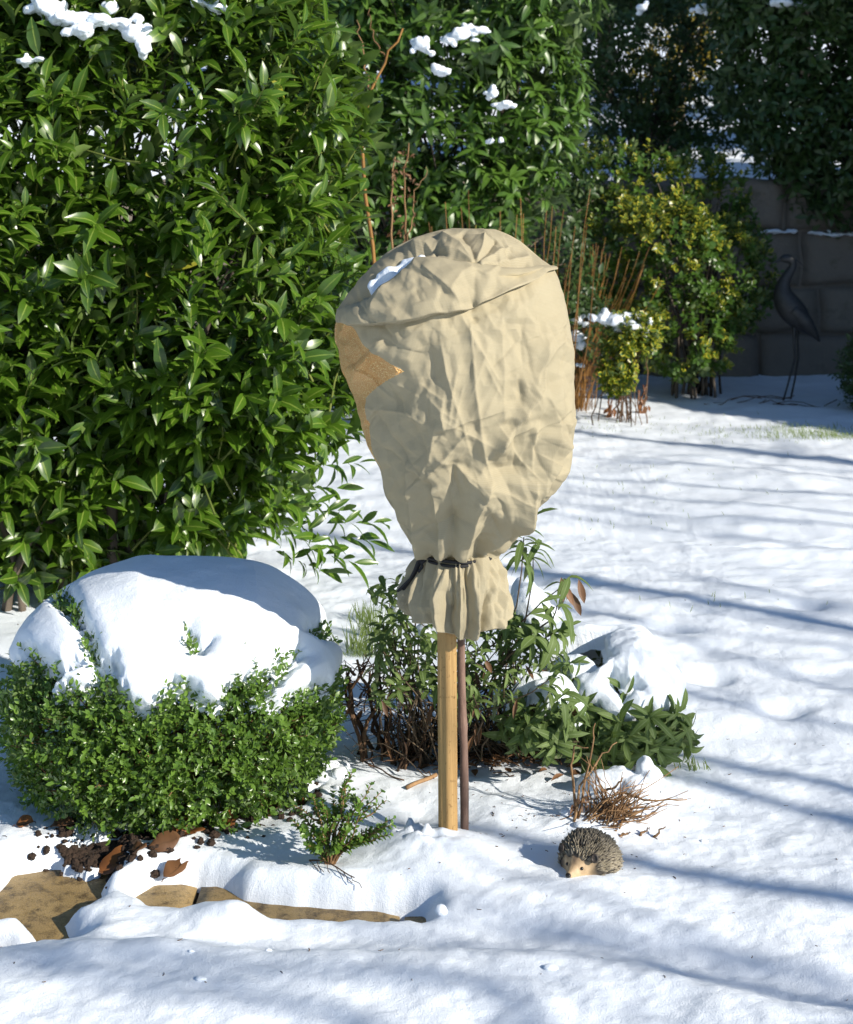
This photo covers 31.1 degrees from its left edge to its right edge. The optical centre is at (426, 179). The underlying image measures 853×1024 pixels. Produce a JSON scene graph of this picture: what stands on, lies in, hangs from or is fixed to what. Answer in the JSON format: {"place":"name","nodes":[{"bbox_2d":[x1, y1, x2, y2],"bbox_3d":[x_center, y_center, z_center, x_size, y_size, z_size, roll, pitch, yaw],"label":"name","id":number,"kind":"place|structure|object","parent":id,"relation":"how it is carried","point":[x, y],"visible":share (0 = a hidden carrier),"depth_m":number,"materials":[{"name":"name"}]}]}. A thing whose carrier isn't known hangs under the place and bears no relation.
{"place":"outdoors","nodes":[
{"label":"outdoors","id":0,"kind":"place"},
{"bbox_2d":[80,815,249,853],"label":"soil","id":1,"kind":"structure","parent":0,"point":[112,843],"depth_m":4.13,"materials":[{"name":"brown soil"}]},
{"bbox_2d":[0,586,350,845],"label":"boxwood bush","id":2,"kind":"object","parent":1,"relation":"on","point":[144,780],"visible":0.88,"depth_m":4.09,"materials":[{"name":"green plant"}]},
{"bbox_2d":[9,555,342,720],"bbox_3d":[-0.717,1.329,4.438,0.940,0.409,0.874,0,0,0],"label":"snow mound","id":3,"kind":"object","parent":2,"relation":"on","point":[137,611],"visible":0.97,"depth_m":4.19,"materials":[{"name":"white snow"}]},
{"bbox_2d":[297,797,305,805],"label":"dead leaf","id":4,"kind":"object","parent":1,"relation":"on","point":[302,802],"visible":0.09,"depth_m":4.35,"materials":[{"name":"brown plant"}]},
{"bbox_2d":[161,858,188,881],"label":"dead leaf","id":5,"kind":"object","parent":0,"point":[170,870],"visible":1,"depth_m":3.96,"materials":[{"name":"brown plant"}]},
{"bbox_2d":[193,893,198,904],"bbox_3d":[-1.000,1.838,2.150,14.000,0.001,4.300,0,0,0],"label":"sand bed","id":6,"kind":"object","parent":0,"point":[196,898],"depth_m":3.92,"materials":[{"name":"black sand"}]},
{"bbox_2d":[27,782,321,888],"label":"soil crumbs","id":7,"kind":"object","parent":6,"relation":"on","point":[77,858],"visible":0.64,"depth_m":4.06,"materials":[{"name":"brown soil"}]},
{"bbox_2d":[0,870,425,941],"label":"path","id":8,"kind":"structure","parent":0,"point":[43,905],"depth_m":3.86,"materials":[{"name":"stone"}]},
{"bbox_2d":[0,24,850,180],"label":"snowy terrain","id":9,"kind":"structure","parent":0,"point":[737,165],"depth_m":20.39,"materials":[{"name":"white snow"}]},
{"bbox_2d":[322,0,489,93],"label":"conifer tree","id":10,"kind":"object","parent":9,"relation":"on","point":[412,1],"depth_m":25.96,"materials":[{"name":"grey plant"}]},
{"bbox_2d":[535,0,714,101],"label":"conifer tree","id":11,"kind":"object","parent":9,"relation":"on","point":[632,2],"visible":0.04,"depth_m":27.36,"materials":[{"name":"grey plant"}]},
{"bbox_2d":[533,0,766,180],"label":"evergreen shrub","id":12,"kind":"object","parent":9,"relation":"on","point":[644,120],"visible":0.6,"depth_m":14.58,"materials":[{"name":"green plant"}]},
{"bbox_2d":[622,3,721,151],"bbox_3d":[3.027,-1.191,18.416,1.481,2.018,1.271,0,0,0],"label":"yellow shrub","id":13,"kind":"object","parent":9,"relation":"on","point":[677,46],"visible":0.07,"depth_m":18.37,"materials":[{"name":"green plant"}]},
{"bbox_2d":[698,0,852,238],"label":"evergreen tree","id":14,"kind":"object","parent":9,"relation":"on","point":[790,34],"visible":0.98,"depth_m":13.10,"materials":[{"name":"green plant"}]},
{"bbox_2d":[689,3,708,15],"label":"snow clump","id":15,"kind":"object","parent":14,"relation":"on","point":[697,9],"visible":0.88,"depth_m":13.57,"materials":[{"name":"white snow"}]},
{"bbox_2d":[770,0,805,10],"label":"snow clump","id":16,"kind":"object","parent":14,"relation":"on","point":[786,3],"visible":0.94,"depth_m":12.84,"materials":[{"name":"white snow"}]},
{"bbox_2d":[768,1,847,76],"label":"conifer tree","id":17,"kind":"object","parent":9,"relation":"on","point":[809,43],"visible":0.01,"depth_m":28.37,"materials":[{"name":"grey plant"}]},
{"bbox_2d":[0,374,852,1023],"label":"snow ground","id":18,"kind":"structure","parent":0,"point":[762,656],"depth_m":4.08,"materials":[{"name":"white snow"}]},
{"bbox_2d":[12,815,33,826],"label":"dead leaf","id":19,"kind":"object","parent":18,"relation":"on","point":[24,820],"visible":1,"depth_m":4.15,"materials":[{"name":"brown plant"}]},
{"bbox_2d":[47,816,74,827],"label":"dead leaf","id":20,"kind":"object","parent":18,"relation":"on","point":[68,820],"visible":1,"depth_m":4.13,"materials":[{"name":"brown plant"}]},
{"bbox_2d":[96,845,123,875],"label":"dead leaf","id":21,"kind":"object","parent":18,"relation":"on","point":[108,865],"visible":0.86,"depth_m":4.01,"materials":[{"name":"brown plant"}]},
{"bbox_2d":[127,841,146,850],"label":"dead leaf","id":22,"kind":"object","parent":18,"relation":"on","point":[137,845],"visible":1,"depth_m":3.99,"materials":[{"name":"brown plant"}]},
{"bbox_2d":[149,830,179,851],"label":"dead leaf","id":23,"kind":"object","parent":18,"relation":"on","point":[168,839],"visible":1,"depth_m":4.03,"materials":[{"name":"brown plant"}]},
{"bbox_2d":[172,817,187,831],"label":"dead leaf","id":24,"kind":"object","parent":18,"relation":"on","point":[175,829],"visible":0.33,"depth_m":4.09,"materials":[{"name":"plant"}]},
{"bbox_2d":[184,827,204,835],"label":"dead leaf","id":25,"kind":"object","parent":18,"relation":"on","point":[195,830],"visible":0.83,"depth_m":4.07,"materials":[{"name":"brown plant"}]},
{"bbox_2d":[0,0,394,611],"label":"cherry laurel","id":26,"kind":"object","parent":18,"relation":"on","point":[129,399],"visible":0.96,"depth_m":5.94,"materials":[{"name":"green plant"}]},
{"bbox_2d":[16,53,44,67],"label":"snow clump","id":27,"kind":"object","parent":26,"relation":"on","point":[26,60],"visible":1,"depth_m":5.58,"materials":[{"name":"white snow"}]},
{"bbox_2d":[23,0,118,40],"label":"snow clump","id":28,"kind":"object","parent":26,"relation":"on","point":[82,25],"visible":0.99,"depth_m":5.71,"materials":[{"name":"white snow"}]},
{"bbox_2d":[103,13,152,59],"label":"snow clump","id":29,"kind":"object","parent":26,"relation":"on","point":[138,32],"visible":0.96,"depth_m":5.73,"materials":[{"name":"white snow"}]},
{"bbox_2d":[190,0,234,15],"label":"snow clump","id":30,"kind":"object","parent":26,"relation":"on","point":[208,5],"visible":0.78,"depth_m":5.87,"materials":[{"name":"white snow"}]},
{"bbox_2d":[195,976,206,980],"bbox_3d":[-0.479,1.696,3.256,0.025,0.010,0.016,0,0,0],"label":"snow crumb","id":31,"kind":"object","parent":18,"relation":"on","point":[199,978],"visible":1,"depth_m":3.25,"materials":[{"name":"white snow"}]},
{"bbox_2d":[221,807,237,825],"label":"dead leaf","id":32,"kind":"object","parent":18,"relation":"on","point":[231,820],"visible":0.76,"depth_m":4.14,"materials":[{"name":"brown plant"}]},
{"bbox_2d":[261,803,279,818],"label":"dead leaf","id":33,"kind":"object","parent":18,"relation":"on","point":[276,806],"visible":0.34,"depth_m":4.23,"materials":[{"name":"brown plant"}]},
{"bbox_2d":[315,771,327,782],"bbox_3d":[-0.307,1.745,4.484,0.039,0.026,0.050,0,0,0],"label":"snow chunk","id":34,"kind":"object","parent":18,"relation":"on","point":[321,779],"visible":0.59,"depth_m":4.46,"materials":[{"name":"white snow"}]},
{"bbox_2d":[322,760,339,770],"bbox_3d":[-0.293,1.745,4.564,0.069,0.034,0.046,0,0,-22],"label":"snow chunk","id":35,"kind":"object","parent":18,"relation":"on","point":[334,763],"visible":0.3,"depth_m":4.55,"materials":[{"name":"white snow"}]},
{"bbox_2d":[309,859,361,887],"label":"fallen twig","id":36,"kind":"object","parent":18,"relation":"on","point":[337,868],"visible":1,"depth_m":3.86,"materials":[{"name":"brown wood"}]},
{"bbox_2d":[331,766,346,778],"bbox_3d":[-0.258,1.744,4.508,0.047,0.032,0.059,0,0,0],"label":"snow chunk","id":37,"kind":"object","parent":18,"relation":"on","point":[338,772],"visible":0.94,"depth_m":4.49,"materials":[{"name":"white snow"}]},
{"bbox_2d":[288,767,395,864],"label":"box seedling","id":38,"kind":"object","parent":18,"relation":"on","point":[335,849],"visible":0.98,"depth_m":3.89,"materials":[{"name":"green plant"}]},
{"bbox_2d":[339,761,349,768],"bbox_3d":[-0.247,1.748,4.572,0.038,0.025,0.049,0,0,0],"label":"snow chunk","id":39,"kind":"object","parent":18,"relation":"on","point":[346,764],"visible":0.7,"depth_m":4.57,"materials":[{"name":"white snow"}]},
{"bbox_2d":[365,761,403,780],"bbox_3d":[-0.126,1.746,4.528,0.009,0.011,0.178,0,0,-41],"label":"fallen stick","id":40,"kind":"object","parent":18,"relation":"on","point":[385,772],"visible":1,"depth_m":4.51,"materials":[{"name":"brown wood"}]},
{"bbox_2d":[356,9,427,264],"bbox_3d":[-0.175,0.294,7.802,0.364,2.341,0.059,0,0,0],"label":"bare shrub","id":41,"kind":"object","parent":18,"relation":"on","point":[404,173],"visible":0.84,"depth_m":7.79,"materials":[{"name":"orange plant"}]},
{"bbox_2d":[405,773,437,789],"bbox_3d":[-0.014,1.747,4.457,0.113,0.023,0.013,0,0,-38],"label":"fallen stick","id":42,"kind":"object","parent":18,"relation":"on","point":[417,782],"visible":1,"depth_m":4.45,"materials":[{"name":"brown wood"}]},
{"bbox_2d":[2,447,847,1000],"bbox_3d":[-0.265,1.731,6.775,4.469,0.078,7.059,0,0,0],"label":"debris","id":43,"kind":"object","parent":18,"relation":"on","point":[504,835],"visible":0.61,"depth_m":4.16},
{"bbox_2d":[1,177,852,376],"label":"stone wall","id":44,"kind":"structure","parent":18,"relation":"on","point":[821,285],"depth_m":13.31,"materials":[{"name":"grey stone"}]},
{"bbox_2d":[761,229,797,233],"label":"snow clump","id":45,"kind":"object","parent":44,"relation":"on","point":[778,231],"visible":0.92,"depth_m":13.26,"materials":[{"name":"white snow"}]},
{"bbox_2d":[808,230,852,236],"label":"snow clump","id":46,"kind":"object","parent":44,"relation":"on","point":[820,233],"visible":1,"depth_m":13.26,"materials":[{"name":"white snow"}]},
{"bbox_2d":[271,0,608,297],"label":"rhododendron","id":47,"kind":"object","parent":18,"relation":"on","point":[525,41],"visible":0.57,"depth_m":9.86,"materials":[{"name":"green plant"}]},
{"bbox_2d":[409,36,434,56],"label":"snow clump","id":48,"kind":"object","parent":47,"relation":"on","point":[420,43],"visible":1,"depth_m":9.32,"materials":[{"name":"white snow"}]},
{"bbox_2d":[431,63,450,76],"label":"snow clump","id":49,"kind":"object","parent":47,"relation":"attached to","point":[438,70],"visible":1,"depth_m":9.37,"materials":[{"name":"white snow"}]},
{"bbox_2d":[440,22,490,46],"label":"snow clump","id":50,"kind":"object","parent":47,"relation":"attached to","point":[463,32],"visible":1,"depth_m":9.41,"materials":[{"name":"white snow"}]},
{"bbox_2d":[485,137,503,143],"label":"snow clump","id":51,"kind":"object","parent":47,"relation":"on","point":[491,141],"visible":1,"depth_m":9.28,"materials":[{"name":"white snow"}]},
{"bbox_2d":[483,84,516,110],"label":"snow clump","id":52,"kind":"object","parent":47,"relation":"attached to","point":[491,92],"visible":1,"depth_m":9.27,"materials":[{"name":"white snow"}]},
{"bbox_2d":[434,904,447,915],"bbox_3d":[0.034,1.755,3.685,0.033,0.028,0.029,0,0,0],"label":"snowball","id":53,"kind":"object","parent":18,"relation":"on","point":[440,910],"visible":1,"depth_m":3.68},
{"bbox_2d":[437,632,457,830],"bbox_3d":[0.055,1.500,4.040,0.054,0.740,0.055,0,0,0],"label":"wooden stake","id":54,"kind":"object","parent":18,"relation":"on","point":[447,726],"visible":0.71,"depth_m":4.02,"materials":[{"name":"brown wood"}]},
{"bbox_2d":[335,228,576,640],"bbox_3d":[0.079,0.663,4.086,0.650,1.068,0.619,0,0,0],"label":"plant cover","id":55,"kind":"object","parent":54,"relation":"on","point":[455,346],"visible":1,"depth_m":3.88,"materials":[{"name":"beige fabric"}]},
{"bbox_2d":[367,255,424,294],"bbox_3d":[-0.077,0.250,3.949,0.152,0.116,0.081,0,0,0],"label":"snow patch","id":56,"kind":"object","parent":55,"relation":"on","point":[386,274],"visible":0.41,"depth_m":3.95,"materials":[{"name":"white snow"}]},
{"bbox_2d":[288,157,618,370],"bbox_3d":[0.330,0.825,11.552,2.914,2.028,1.673,0,0,-27],"label":"dark shrub","id":57,"kind":"object","parent":18,"relation":"on","point":[585,294],"visible":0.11,"depth_m":11.49,"materials":[{"name":"green plant"}]},
{"bbox_2d":[457,638,468,829],"bbox_3d":[0.057,1.097,4.117,0.262,1.343,0.212,0,0,-19],"label":"standard tree","id":58,"kind":"object","parent":18,"relation":"on","point":[462,723],"visible":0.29,"depth_m":4.09,"materials":[{"name":"brown plant"}]},
{"bbox_2d":[362,724,581,780],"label":"leaf litter","id":59,"kind":"object","parent":18,"relation":"on","point":[495,757],"visible":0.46,"depth_m":4.59,"materials":[{"name":"brown plant"}]},
{"bbox_2d":[428,188,598,393],"bbox_3d":[0.506,0.912,9.735,1.136,1.722,0.917,0,0,0],"label":"willow bush","id":60,"kind":"object","parent":18,"relation":"on","point":[576,321],"visible":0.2,"depth_m":9.69,"materials":[{"name":"orange plant"}]},
{"bbox_2d":[334,507,703,776],"bbox_3d":[0.269,1.401,4.634,1.147,0.863,0.838,0,0,0],"label":"sage shrub","id":61,"kind":"object","parent":18,"relation":"on","point":[666,737],"visible":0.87,"depth_m":4.49,"materials":[{"name":"green plant"}]},
{"bbox_2d":[391,604,436,635],"bbox_3d":[-0.023,1.304,4.554,0.094,0.081,0.241,0,0,-34],"label":"snow mound","id":62,"kind":"object","parent":61,"relation":"on","point":[419,627],"visible":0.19,"depth_m":4.48,"materials":[{"name":"white snow"}]},
{"bbox_2d":[510,576,561,629],"bbox_3d":[0.347,1.348,4.867,0.162,0.157,0.170,0,0,0],"label":"snow mound","id":63,"kind":"object","parent":61,"relation":"on","point":[538,595],"visible":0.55,"depth_m":4.81,"materials":[{"name":"white snow"}]},
{"bbox_2d":[506,671,585,727],"bbox_3d":[0.352,1.536,4.505,0.202,0.180,0.177,0,0,42],"label":"snow mound","id":64,"kind":"object","parent":61,"relation":"on","point":[524,688],"visible":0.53,"depth_m":4.48,"materials":[{"name":"white snow"}]},
{"bbox_2d":[548,654,597,682],"bbox_3d":[0.450,1.508,4.679,0.153,0.125,0.110,0,0,-23],"label":"snow mound","id":65,"kind":"object","parent":61,"relation":"on","point":[591,667],"visible":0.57,"depth_m":4.66,"materials":[{"name":"white snow"}]},
{"bbox_2d":[544,624,686,721],"bbox_3d":[0.596,1.542,4.789,0.426,0.276,0.512,0,0,-22],"label":"snow mound","id":66,"kind":"object","parent":61,"relation":"on","point":[642,655],"visible":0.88,"depth_m":4.63,"materials":[{"name":"white snow"}]},
{"bbox_2d":[544,963,557,969],"bbox_3d":[0.270,1.707,3.323,0.032,0.014,0.020,0,0,0],"label":"snow crumb","id":67,"kind":"object","parent":18,"relation":"on","point":[549,966],"visible":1,"depth_m":3.32,"materials":[{"name":"white snow"}]},
{"bbox_2d":[559,806,570,814],"bbox_3d":[0.383,1.738,4.224,0.036,0.019,0.036,0,0,0],"label":"snow chunk","id":68,"kind":"object","parent":18,"relation":"on","point":[565,810],"visible":0.97,"depth_m":4.21,"materials":[{"name":"white snow"}]},
{"bbox_2d":[574,820,590,827],"bbox_3d":[0.421,1.744,4.147,0.044,0.020,0.030,0,0,36],"label":"snow chunk","id":69,"kind":"object","parent":18,"relation":"on","point":[580,823],"visible":0.78,"depth_m":4.14,"materials":[{"name":"white snow"}]},
{"bbox_2d":[557,827,623,877],"bbox_3d":[0.420,1.708,3.921,0.171,0.096,0.182,0,0,0],"label":"hedgehog figurine","id":70,"kind":"object","parent":18,"relation":"on","point":[583,851],"visible":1,"depth_m":3.87,"materials":[{"name":"ceramic"}]},
{"bbox_2d":[603,393,620,417],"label":"withered plant","id":71,"kind":"object","parent":18,"relation":"on","point":[609,410],"visible":0.77,"depth_m":11.23,"materials":[{"name":"brown plant"}]},
{"bbox_2d":[564,237,661,412],"bbox_3d":[1.200,1.105,11.458,0.868,1.350,0.697,0,0,-37],"label":"willow bush","id":72,"kind":"object","parent":18,"relation":"on","point":[581,393],"visible":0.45,"depth_m":11.48,"materials":[{"name":"orange plant"}]},
{"bbox_2d":[569,314,588,349],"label":"snow clump","id":73,"kind":"object","parent":72,"relation":"on","point":[579,344],"visible":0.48,"depth_m":11.22,"materials":[{"name":"white snow"}]},
{"bbox_2d":[560,723,686,837],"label":"dry lavender","id":74,"kind":"object","parent":18,"relation":"on","point":[609,811],"visible":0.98,"depth_m":4.18,"materials":[{"name":"brown plant"}]},
{"bbox_2d":[575,755,664,799],"bbox_3d":[0.547,1.716,4.349,0.254,0.157,0.128,0,0,14],"label":"snow mound","id":75,"kind":"object","parent":74,"relation":"on","point":[644,766],"visible":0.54,"depth_m":4.32,"materials":[{"name":"white snow"}]},
{"bbox_2d":[591,303,669,426],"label":"euonymus bush","id":76,"kind":"object","parent":18,"relation":"on","point":[617,383],"visible":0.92,"depth_m":10.86,"materials":[{"name":"green plant"}]},
{"bbox_2d":[587,308,652,336],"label":"snow clump","id":77,"kind":"object","parent":76,"relation":"on","point":[604,316],"visible":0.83,"depth_m":10.86,"materials":[{"name":"white snow"}]},
{"bbox_2d":[637,385,649,413],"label":"withered plant","id":78,"kind":"object","parent":18,"relation":"on","point":[640,405],"visible":0.85,"depth_m":11.32,"materials":[{"name":"brown plant"}]},
{"bbox_2d":[653,809,662,816],"bbox_3d":[0.637,1.744,4.224,0.030,0.018,0.025,0,0,0],"label":"snow chunk","id":79,"kind":"object","parent":18,"relation":"on","point":[659,814],"visible":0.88,"depth_m":4.21,"materials":[{"name":"white snow"}]},
{"bbox_2d":[552,135,784,398],"bbox_3d":[1.953,0.727,12.296,1.975,2.197,1.531,0,0,0],"label":"euonymus shrub","id":80,"kind":"object","parent":18,"relation":"on","point":[709,232],"visible":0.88,"depth_m":12.02,"materials":[{"name":"green plant"}]},
{"bbox_2d":[705,395,836,406],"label":"branch litter","id":81,"kind":"object","parent":18,"relation":"on","point":[779,403],"visible":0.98,"depth_m":11.74,"materials":[{"name":"brown wood"}]},
{"bbox_2d":[770,254,820,400],"bbox_3d":[2.885,1.183,11.992,0.398,1.203,0.221,0,0,0],"label":"heron sculpture","id":82,"kind":"object","parent":18,"relation":"on","point":[791,310],"visible":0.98,"depth_m":11.95,"materials":[{"name":"metal"}]},
{"bbox_2d":[828,327,852,408],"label":"dwarf conifer","id":83,"kind":"object","parent":18,"relation":"on","point":[847,388],"visible":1,"depth_m":11.47,"materials":[{"name":"green plant"}]},
{"bbox_2d":[575,363,584,367],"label":"snow clump","id":84,"kind":"object","parent":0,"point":[578,364],"visible":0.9,"depth_m":11.19,"materials":[{"name":"white snow"}]},
{"bbox_2d":[332,412,852,771],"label":"grass","id":85,"kind":"structure","parent":0,"point":[370,618],"depth_m":6.05,"materials":[{"name":"green plant"}]},
{"bbox_2d":[636,0,648,15],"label":"snow clump","id":86,"kind":"object","parent":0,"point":[641,8],"visible":1,"depth_m":13.58,"materials":[{"name":"white snow"}]}
]}

